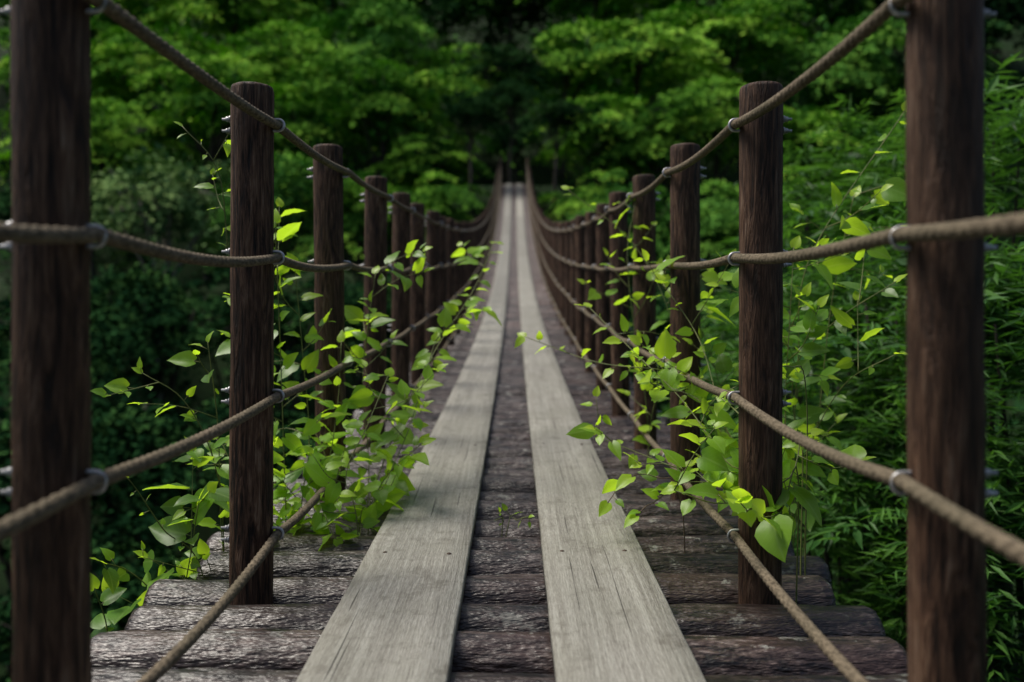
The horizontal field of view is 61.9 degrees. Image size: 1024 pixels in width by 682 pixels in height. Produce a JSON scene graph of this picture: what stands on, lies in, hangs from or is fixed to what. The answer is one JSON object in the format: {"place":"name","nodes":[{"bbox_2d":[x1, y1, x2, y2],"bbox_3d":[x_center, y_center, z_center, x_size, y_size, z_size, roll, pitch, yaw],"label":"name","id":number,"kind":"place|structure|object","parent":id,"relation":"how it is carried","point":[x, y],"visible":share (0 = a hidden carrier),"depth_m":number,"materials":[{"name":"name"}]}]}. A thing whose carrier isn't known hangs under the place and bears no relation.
{"place":"outdoors","nodes":[
{"label":"outdoors","id":0,"kind":"place"},
{"bbox_2d":[0,0,1023,678],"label":"hillside ground","id":1,"kind":"structure","parent":0,"point":[542,174],"depth_m":43.43,"materials":[{"name":"green plant"}]},
{"bbox_2d":[0,0,122,72],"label":"broadleaf tree","id":2,"kind":"object","parent":1,"relation":"on","point":[4,3],"visible":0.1,"depth_m":61.23,"materials":[{"name":"green plant"}]},
{"bbox_2d":[0,157,158,271],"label":"evergreen tree","id":3,"kind":"object","parent":1,"relation":"on","point":[5,205],"visible":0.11,"depth_m":29.65,"materials":[{"name":"green plant"}]},
{"bbox_2d":[0,17,174,140],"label":"broadleaf tree","id":4,"kind":"object","parent":1,"relation":"on","point":[122,87],"visible":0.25,"depth_m":47.68,"materials":[{"name":"green plant"}]},
{"bbox_2d":[0,361,194,673],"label":"evergreen tree","id":5,"kind":"object","parent":1,"relation":"on","point":[5,447],"visible":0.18,"depth_m":14.54,"materials":[{"name":"green plant"}]},
{"bbox_2d":[0,508,197,681],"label":"evergreen tree","id":6,"kind":"object","parent":1,"relation":"on","point":[134,591],"visible":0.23,"depth_m":12.11,"materials":[{"name":"green plant"}]},
{"bbox_2d":[0,264,216,424],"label":"evergreen tree","id":7,"kind":"object","parent":1,"relation":"on","point":[5,345],"visible":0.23,"depth_m":20.66,"materials":[{"name":"green plant"}]},
{"bbox_2d":[0,88,219,286],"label":"broadleaf tree","id":8,"kind":"object","parent":1,"relation":"on","point":[107,140],"visible":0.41,"depth_m":38.40,"materials":[{"name":"green plant"}]},
{"bbox_2d":[0,2,239,157],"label":"broadleaf tree","id":9,"kind":"object","parent":1,"relation":"on","point":[179,39],"visible":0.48,"depth_m":46.66,"materials":[{"name":"green plant"}]},
{"bbox_2d":[1,0,247,77],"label":"broadleaf tree","id":10,"kind":"object","parent":1,"relation":"on","point":[145,14],"visible":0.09,"depth_m":60.69,"materials":[{"name":"green plant"}]},
{"bbox_2d":[0,370,279,630],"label":"evergreen tree","id":11,"kind":"object","parent":1,"relation":"on","point":[141,430],"visible":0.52,"depth_m":15.35,"materials":[{"name":"green plant"}]},
{"bbox_2d":[91,437,228,637],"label":"climbing plant","id":12,"kind":"object","parent":1,"relation":"on","point":[203,500],"visible":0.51,"depth_m":1.97,"materials":[{"name":"green plant"}]},
{"bbox_2d":[91,121,277,579],"bbox_3d":[-0.767,0.740,2.026,0.321,2.705,0.484,0,0,18],"label":"climbing plant","id":13,"kind":"object","parent":1,"relation":"on","point":[183,358],"visible":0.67,"depth_m":2.06,"materials":[{"name":"green plant"}]},
{"bbox_2d":[90,234,303,541],"bbox_3d":[-9.703,2.893,22.554,7.039,11.728,5.853,0,0,41],"label":"evergreen tree","id":14,"kind":"object","parent":1,"relation":"on","point":[149,294],"visible":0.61,"depth_m":22.16,"materials":[{"name":"green plant"}]},
{"bbox_2d":[91,136,308,402],"bbox_3d":[-10.918,-1.807,28.623,7.879,9.895,7.926,0,0,0],"label":"broadleaf tree","id":15,"kind":"object","parent":1,"relation":"on","point":[180,192],"visible":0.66,"depth_m":28.28,"materials":[{"name":"green plant"}]},
{"bbox_2d":[92,399,315,566],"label":"evergreen tree","id":16,"kind":"object","parent":1,"relation":"on","point":[290,460],"visible":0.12,"depth_m":15.72,"materials":[{"name":"green plant"}]},
{"bbox_2d":[91,0,341,55],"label":"broadleaf tree","id":17,"kind":"object","parent":1,"relation":"on","point":[232,16],"visible":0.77,"depth_m":57.78,"materials":[{"name":"green plant"}]},
{"bbox_2d":[108,46,345,284],"bbox_3d":[-12.507,-7.644,39.320,9.632,11.704,8.665,0,0,0],"label":"broadleaf tree","id":18,"kind":"object","parent":1,"relation":"on","point":[205,103],"visible":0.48,"depth_m":38.56,"materials":[{"name":"green plant"}]},
{"bbox_2d":[91,278,389,424],"bbox_3d":[-6.422,4.094,21.466,6.428,11.854,6.921,0,0,33],"label":"evergreen tree","id":19,"kind":"object","parent":1,"relation":"on","point":[291,317],"visible":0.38,"depth_m":21.14,"materials":[{"name":"green plant"}]},
{"bbox_2d":[154,14,365,163],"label":"broadleaf tree","id":20,"kind":"object","parent":1,"relation":"on","point":[279,61],"visible":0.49,"depth_m":45.04,"materials":[{"name":"green plant"}]},
{"bbox_2d":[177,151,343,372],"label":"broadleaf tree","id":21,"kind":"object","parent":1,"relation":"on","point":[296,188],"visible":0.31,"depth_m":29.14,"materials":[{"name":"green plant"}]},
{"bbox_2d":[172,197,364,550],"bbox_3d":[-0.610,0.969,2.275,0.436,2.795,0.660,0,0,0],"label":"climbing plant","id":22,"kind":"object","parent":1,"relation":"on","point":[314,472],"visible":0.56,"depth_m":2.36,"materials":[{"name":"green plant"}]},
{"bbox_2d":[206,72,380,263],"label":"broadleaf tree","id":23,"kind":"object","parent":1,"relation":"on","point":[298,125],"visible":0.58,"depth_m":38.03,"materials":[{"name":"green plant"}]},
{"bbox_2d":[247,0,422,70],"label":"broadleaf tree","id":24,"kind":"object","parent":1,"relation":"on","point":[335,4],"visible":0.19,"depth_m":63.48,"materials":[{"name":"green plant"}]},
{"bbox_2d":[283,276,425,413],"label":"evergreen tree","id":25,"kind":"object","parent":1,"relation":"on","point":[356,293],"visible":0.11,"depth_m":23.31,"materials":[{"name":"green plant"}]},
{"bbox_2d":[276,164,455,383],"bbox_3d":[-5.659,-2.265,30.253,6.214,7.921,5.614,0,0,-43],"label":"broadleaf tree","id":26,"kind":"object","parent":1,"relation":"on","point":[354,220],"visible":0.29,"depth_m":29.52,"materials":[{"name":"green plant"}]},
{"bbox_2d":[294,0,455,165],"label":"broadleaf tree","id":27,"kind":"object","parent":1,"relation":"on","point":[368,16],"visible":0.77,"depth_m":45.98,"materials":[{"name":"green plant"}]},
{"bbox_2d":[287,240,504,537],"bbox_3d":[-0.340,1.109,2.919,0.535,3.074,1.552,0,0,9],"label":"climbing plant","id":28,"kind":"object","parent":1,"relation":"on","point":[393,486],"visible":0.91,"depth_m":2.55,"materials":[{"name":"green plant"}]},
{"bbox_2d":[284,26,521,178],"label":"broadleaf tree","id":29,"kind":"object","parent":1,"relation":"on","point":[388,102],"visible":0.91,"depth_m":38.59,"materials":[{"name":"green plant"}]},
{"bbox_2d":[346,169,491,243],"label":"broadleaf tree","id":30,"kind":"object","parent":1,"relation":"on","point":[445,196],"visible":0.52,"depth_m":31.04,"materials":[{"name":"green plant"}]},
{"bbox_2d":[324,0,515,61],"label":"broadleaf tree","id":31,"kind":"object","parent":1,"relation":"on","point":[421,3],"visible":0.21,"depth_m":63.66,"materials":[{"name":"green plant"}]},
{"bbox_2d":[365,127,494,193],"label":"broadleaf tree","id":32,"kind":"object","parent":1,"relation":"on","point":[444,160],"visible":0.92,"depth_m":37.59,"materials":[{"name":"green plant"}]},
{"bbox_2d":[346,35,521,180],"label":"broadleaf tree","id":33,"kind":"object","parent":1,"relation":"on","point":[442,53],"visible":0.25,"depth_m":44.65,"materials":[{"name":"green plant"}]},
{"bbox_2d":[423,81,518,210],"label":"evergreen tree","id":34,"kind":"object","parent":1,"relation":"on","point":[471,105],"visible":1,"depth_m":32.86,"materials":[{"name":"green plant"}]},
{"bbox_2d":[444,40,576,184],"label":"evergreen tree","id":35,"kind":"object","parent":1,"relation":"on","point":[521,61],"visible":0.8,"depth_m":42.11,"materials":[{"name":"green plant"}]},
{"bbox_2d":[0,0,1023,681],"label":"rope footbridge","id":36,"kind":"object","parent":1,"relation":"on","point":[440,578],"visible":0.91,"depth_m":1.73,"materials":[{"name":"brown wood"}]},
{"bbox_2d":[496,503,534,536],"bbox_3d":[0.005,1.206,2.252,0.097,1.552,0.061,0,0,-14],"label":"seedling","id":37,"kind":"object","parent":36,"relation":"on","point":[504,507],"visible":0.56,"depth_m":2.26,"materials":[{"name":"green plant"}]},
{"bbox_2d":[0,1,1023,604],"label":"forest undergrowth","id":38,"kind":"object","parent":1,"relation":"on","point":[208,281],"visible":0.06,"depth_m":36.94,"materials":[{"name":"green plant"}]},
{"bbox_2d":[420,0,607,61],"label":"evergreen tree","id":39,"kind":"object","parent":1,"relation":"on","point":[532,9],"visible":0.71,"depth_m":62.96,"materials":[{"name":"green plant"}]},
{"bbox_2d":[479,110,554,184],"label":"evergreen tree","id":40,"kind":"object","parent":1,"relation":"on","point":[518,145],"visible":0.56,"depth_m":41.75,"materials":[{"name":"green plant"}]},
{"bbox_2d":[477,74,563,184],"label":"evergreen tree","id":41,"kind":"object","parent":1,"relation":"on","point":[507,91],"visible":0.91,"depth_m":36.72,"materials":[{"name":"green plant"}]},
{"bbox_2d":[488,2,632,177],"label":"broadleaf tree","id":42,"kind":"object","parent":1,"relation":"on","point":[566,50],"visible":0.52,"depth_m":45.09,"materials":[{"name":"green plant"}]},
{"bbox_2d":[511,82,610,210],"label":"evergreen tree","id":43,"kind":"object","parent":1,"relation":"on","point":[551,114],"visible":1,"depth_m":32.81,"materials":[{"name":"green plant"}]},
{"bbox_2d":[536,168,658,228],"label":"broadleaf tree","id":44,"kind":"object","parent":1,"relation":"on","point":[573,204],"visible":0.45,"depth_m":31.19,"materials":[{"name":"green plant"}]},
{"bbox_2d":[523,78,686,185],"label":"broadleaf tree","id":45,"kind":"object","parent":1,"relation":"on","point":[614,118],"visible":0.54,"depth_m":37.66,"materials":[{"name":"green plant"}]},
{"bbox_2d":[510,0,707,58],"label":"broadleaf tree","id":46,"kind":"object","parent":1,"relation":"on","point":[578,9],"visible":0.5,"depth_m":60.59,"materials":[{"name":"green plant"}]},
{"bbox_2d":[535,4,740,188],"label":"broadleaf tree","id":47,"kind":"object","parent":1,"relation":"on","point":[637,50],"visible":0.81,"depth_m":44.20,"materials":[{"name":"green plant"}]},
{"bbox_2d":[599,468,685,552],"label":"climbing plant","id":48,"kind":"object","parent":1,"relation":"on","point":[615,485],"visible":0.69,"depth_m":2.11,"materials":[{"name":"green plant"}]},
{"bbox_2d":[553,82,735,274],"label":"broadleaf tree","id":49,"kind":"object","parent":1,"relation":"on","point":[639,147],"visible":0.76,"depth_m":36.94,"materials":[{"name":"green plant"}]},
{"bbox_2d":[559,168,730,282],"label":"broadleaf tree","id":50,"kind":"object","parent":1,"relation":"on","point":[662,233],"visible":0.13,"depth_m":28.99,"materials":[{"name":"green plant"}]},
{"bbox_2d":[628,286,668,348],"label":"evergreen tree","id":51,"kind":"object","parent":1,"relation":"on","point":[631,292],"depth_m":24.97,"materials":[{"name":"green plant"}]},
{"bbox_2d":[561,185,738,463],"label":"climbing plant","id":52,"kind":"object","parent":1,"relation":"on","point":[723,364],"visible":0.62,"depth_m":3.12,"materials":[{"name":"green plant"}]},
{"bbox_2d":[515,248,823,515],"bbox_3d":[0.347,0.957,2.330,0.950,2.462,0.670,0,0,20],"label":"climbing plant","id":53,"kind":"object","parent":1,"relation":"on","point":[664,347],"visible":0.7,"depth_m":2.26,"materials":[{"name":"green plant"}]},
{"bbox_2d":[591,0,787,98],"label":"broadleaf tree","id":54,"kind":"object","parent":1,"relation":"on","point":[604,3],"visible":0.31,"depth_m":58.33,"materials":[{"name":"green plant"}]},
{"bbox_2d":[628,179,816,411],"bbox_3d":[7.407,-1.352,29.220,5.858,7.916,6.087,0,0,-24],"label":"broadleaf tree","id":55,"kind":"object","parent":1,"relation":"on","point":[715,216],"visible":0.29,"depth_m":27.78,"materials":[{"name":"green plant"}]},
{"bbox_2d":[623,70,826,258],"bbox_3d":[9.199,-7.239,39.652,9.006,10.356,9.584,0,0,0],"label":"broadleaf tree","id":56,"kind":"object","parent":1,"relation":"on","point":[717,123],"visible":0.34,"depth_m":37.68,"materials":[{"name":"green plant"}]},
{"bbox_2d":[629,0,828,164],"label":"broadleaf tree","id":57,"kind":"object","parent":1,"relation":"on","point":[751,49],"visible":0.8,"depth_m":47.30,"materials":[{"name":"green plant"}]},
{"bbox_2d":[629,272,853,450],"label":"shrub","id":58,"kind":"object","parent":1,"relation":"on","point":[661,306],"visible":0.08,"depth_m":21.19,"materials":[{"name":"green plant"}]},
{"bbox_2d":[660,365,875,603],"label":"climbing plant","id":59,"kind":"object","parent":1,"relation":"on","point":[773,534],"visible":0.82,"depth_m":1.82,"materials":[{"name":"green plant"}]},
{"bbox_2d":[656,247,904,511],"bbox_3d":[2.259,2.180,6.999,2.444,6.096,2.242,0,0,15],"label":"narrow leaf shrub","id":60,"kind":"object","parent":1,"relation":"on","point":[711,334],"visible":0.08,"depth_m":6.99,"materials":[{"name":"green plant"}]},
{"bbox_2d":[700,402,883,593],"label":"narrow leaf shrub","id":61,"kind":"object","parent":1,"relation":"on","point":[815,486],"visible":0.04,"depth_m":5.38,"materials":[{"name":"green plant"}]},
{"bbox_2d":[711,102,894,243],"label":"broadleaf tree","id":62,"kind":"object","parent":1,"relation":"on","point":[806,120],"visible":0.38,"depth_m":37.11,"materials":[{"name":"green plant"}]},
{"bbox_2d":[702,0,903,80],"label":"broadleaf tree","id":63,"kind":"object","parent":1,"relation":"on","point":[810,33],"visible":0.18,"depth_m":59.75,"materials":[{"name":"green plant"}]},
{"bbox_2d":[704,101,906,555],"bbox_3d":[0.895,0.808,2.425,0.504,2.986,0.748,0,0,34],"label":"climbing plant","id":64,"kind":"object","parent":1,"relation":"on","point":[892,189],"visible":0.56,"depth_m":2.34,"materials":[{"name":"green plant"}]},
{"bbox_2d":[713,235,899,536],"bbox_3d":[8.517,0.995,25.565,6.385,9.975,7.679,0,0,-16],"label":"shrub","id":65,"kind":"object","parent":1,"relation":"on","point":[795,266],"visible":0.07,"depth_m":25.12,"materials":[{"name":"green plant"}]},
{"bbox_2d":[710,11,905,134],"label":"broadleaf tree","id":66,"kind":"object","parent":1,"relation":"on","point":[846,76],"visible":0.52,"depth_m":46.26,"materials":[{"name":"green plant"}]},
{"bbox_2d":[702,216,1010,602],"bbox_3d":[1.659,1.455,4.168,1.652,4.161,1.412,0,0,23],"label":"narrow leaf shrub","id":67,"kind":"object","parent":1,"relation":"on","point":[731,345],"visible":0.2,"depth_m":4.03,"materials":[{"name":"green plant"}]},
{"bbox_2d":[705,322,1022,632],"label":"narrow leaf shrub","id":68,"kind":"object","parent":1,"relation":"on","point":[844,407],"visible":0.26,"depth_m":3.44,"materials":[{"name":"green plant"}]},
{"bbox_2d":[709,93,1023,610],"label":"narrow leaf shrub","id":69,"kind":"object","parent":1,"relation":"on","point":[808,206],"visible":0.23,"depth_m":5.31,"materials":[{"name":"green plant"}]},
{"bbox_2d":[720,201,1023,651],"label":"narrow leaf shrub","id":70,"kind":"object","parent":1,"relation":"on","point":[869,325],"visible":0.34,"depth_m":3.59,"materials":[{"name":"green plant"}]},
{"bbox_2d":[785,465,990,642],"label":"narrow leaf shrub","id":71,"kind":"object","parent":1,"relation":"on","point":[844,549],"visible":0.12,"depth_m":3.68,"materials":[{"name":"green plant"}]},
{"bbox_2d":[788,367,1023,643],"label":"narrow leaf shrub","id":72,"kind":"object","parent":1,"relation":"on","point":[995,457],"visible":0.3,"depth_m":3.11,"materials":[{"name":"green plant"}]},
{"bbox_2d":[789,51,1023,681],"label":"narrow leaf shrub","id":73,"kind":"object","parent":1,"relation":"on","point":[1010,126],"visible":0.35,"depth_m":4.42,"materials":[{"name":"green plant"}]},
{"bbox_2d":[801,108,1018,281],"bbox_3d":[17.040,-5.552,37.156,8.657,8.281,10.111,0,0,36],"label":"broadleaf tree","id":74,"kind":"object","parent":1,"relation":"on","point":[889,123],"visible":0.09,"depth_m":36.91,"materials":[{"name":"green plant"}]},
{"bbox_2d":[809,0,1023,88],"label":"evergreen tree","id":75,"kind":"object","parent":1,"relation":"on","point":[848,3],"visible":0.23,"depth_m":59.38,"materials":[{"name":"green plant"}]},
{"bbox_2d":[829,522,1023,681],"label":"narrow leaf shrub","id":76,"kind":"object","parent":1,"relation":"on","point":[894,629],"visible":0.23,"depth_m":3.06,"materials":[{"name":"green plant"}]},
{"bbox_2d":[842,471,1023,681],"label":"narrow leaf shrub","id":77,"kind":"object","parent":1,"relation":"on","point":[991,557],"visible":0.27,"depth_m":2.91,"materials":[{"name":"green plant"}]},
{"bbox_2d":[846,236,1023,681],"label":"narrow leaf shrub","id":78,"kind":"object","parent":1,"relation":"on","point":[1015,321],"visible":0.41,"depth_m":3.27,"materials":[{"name":"green plant"}]},
{"bbox_2d":[847,17,1023,137],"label":"evergreen tree","id":79,"kind":"object","parent":1,"relation":"on","point":[995,26],"visible":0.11,"depth_m":46.53,"materials":[{"name":"green plant"}]},
{"bbox_2d":[893,0,1023,86],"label":"evergreen tree","id":80,"kind":"object","parent":1,"relation":"on","point":[1008,19],"visible":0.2,"depth_m":59.24,"materials":[{"name":"green plant"}]}
]}

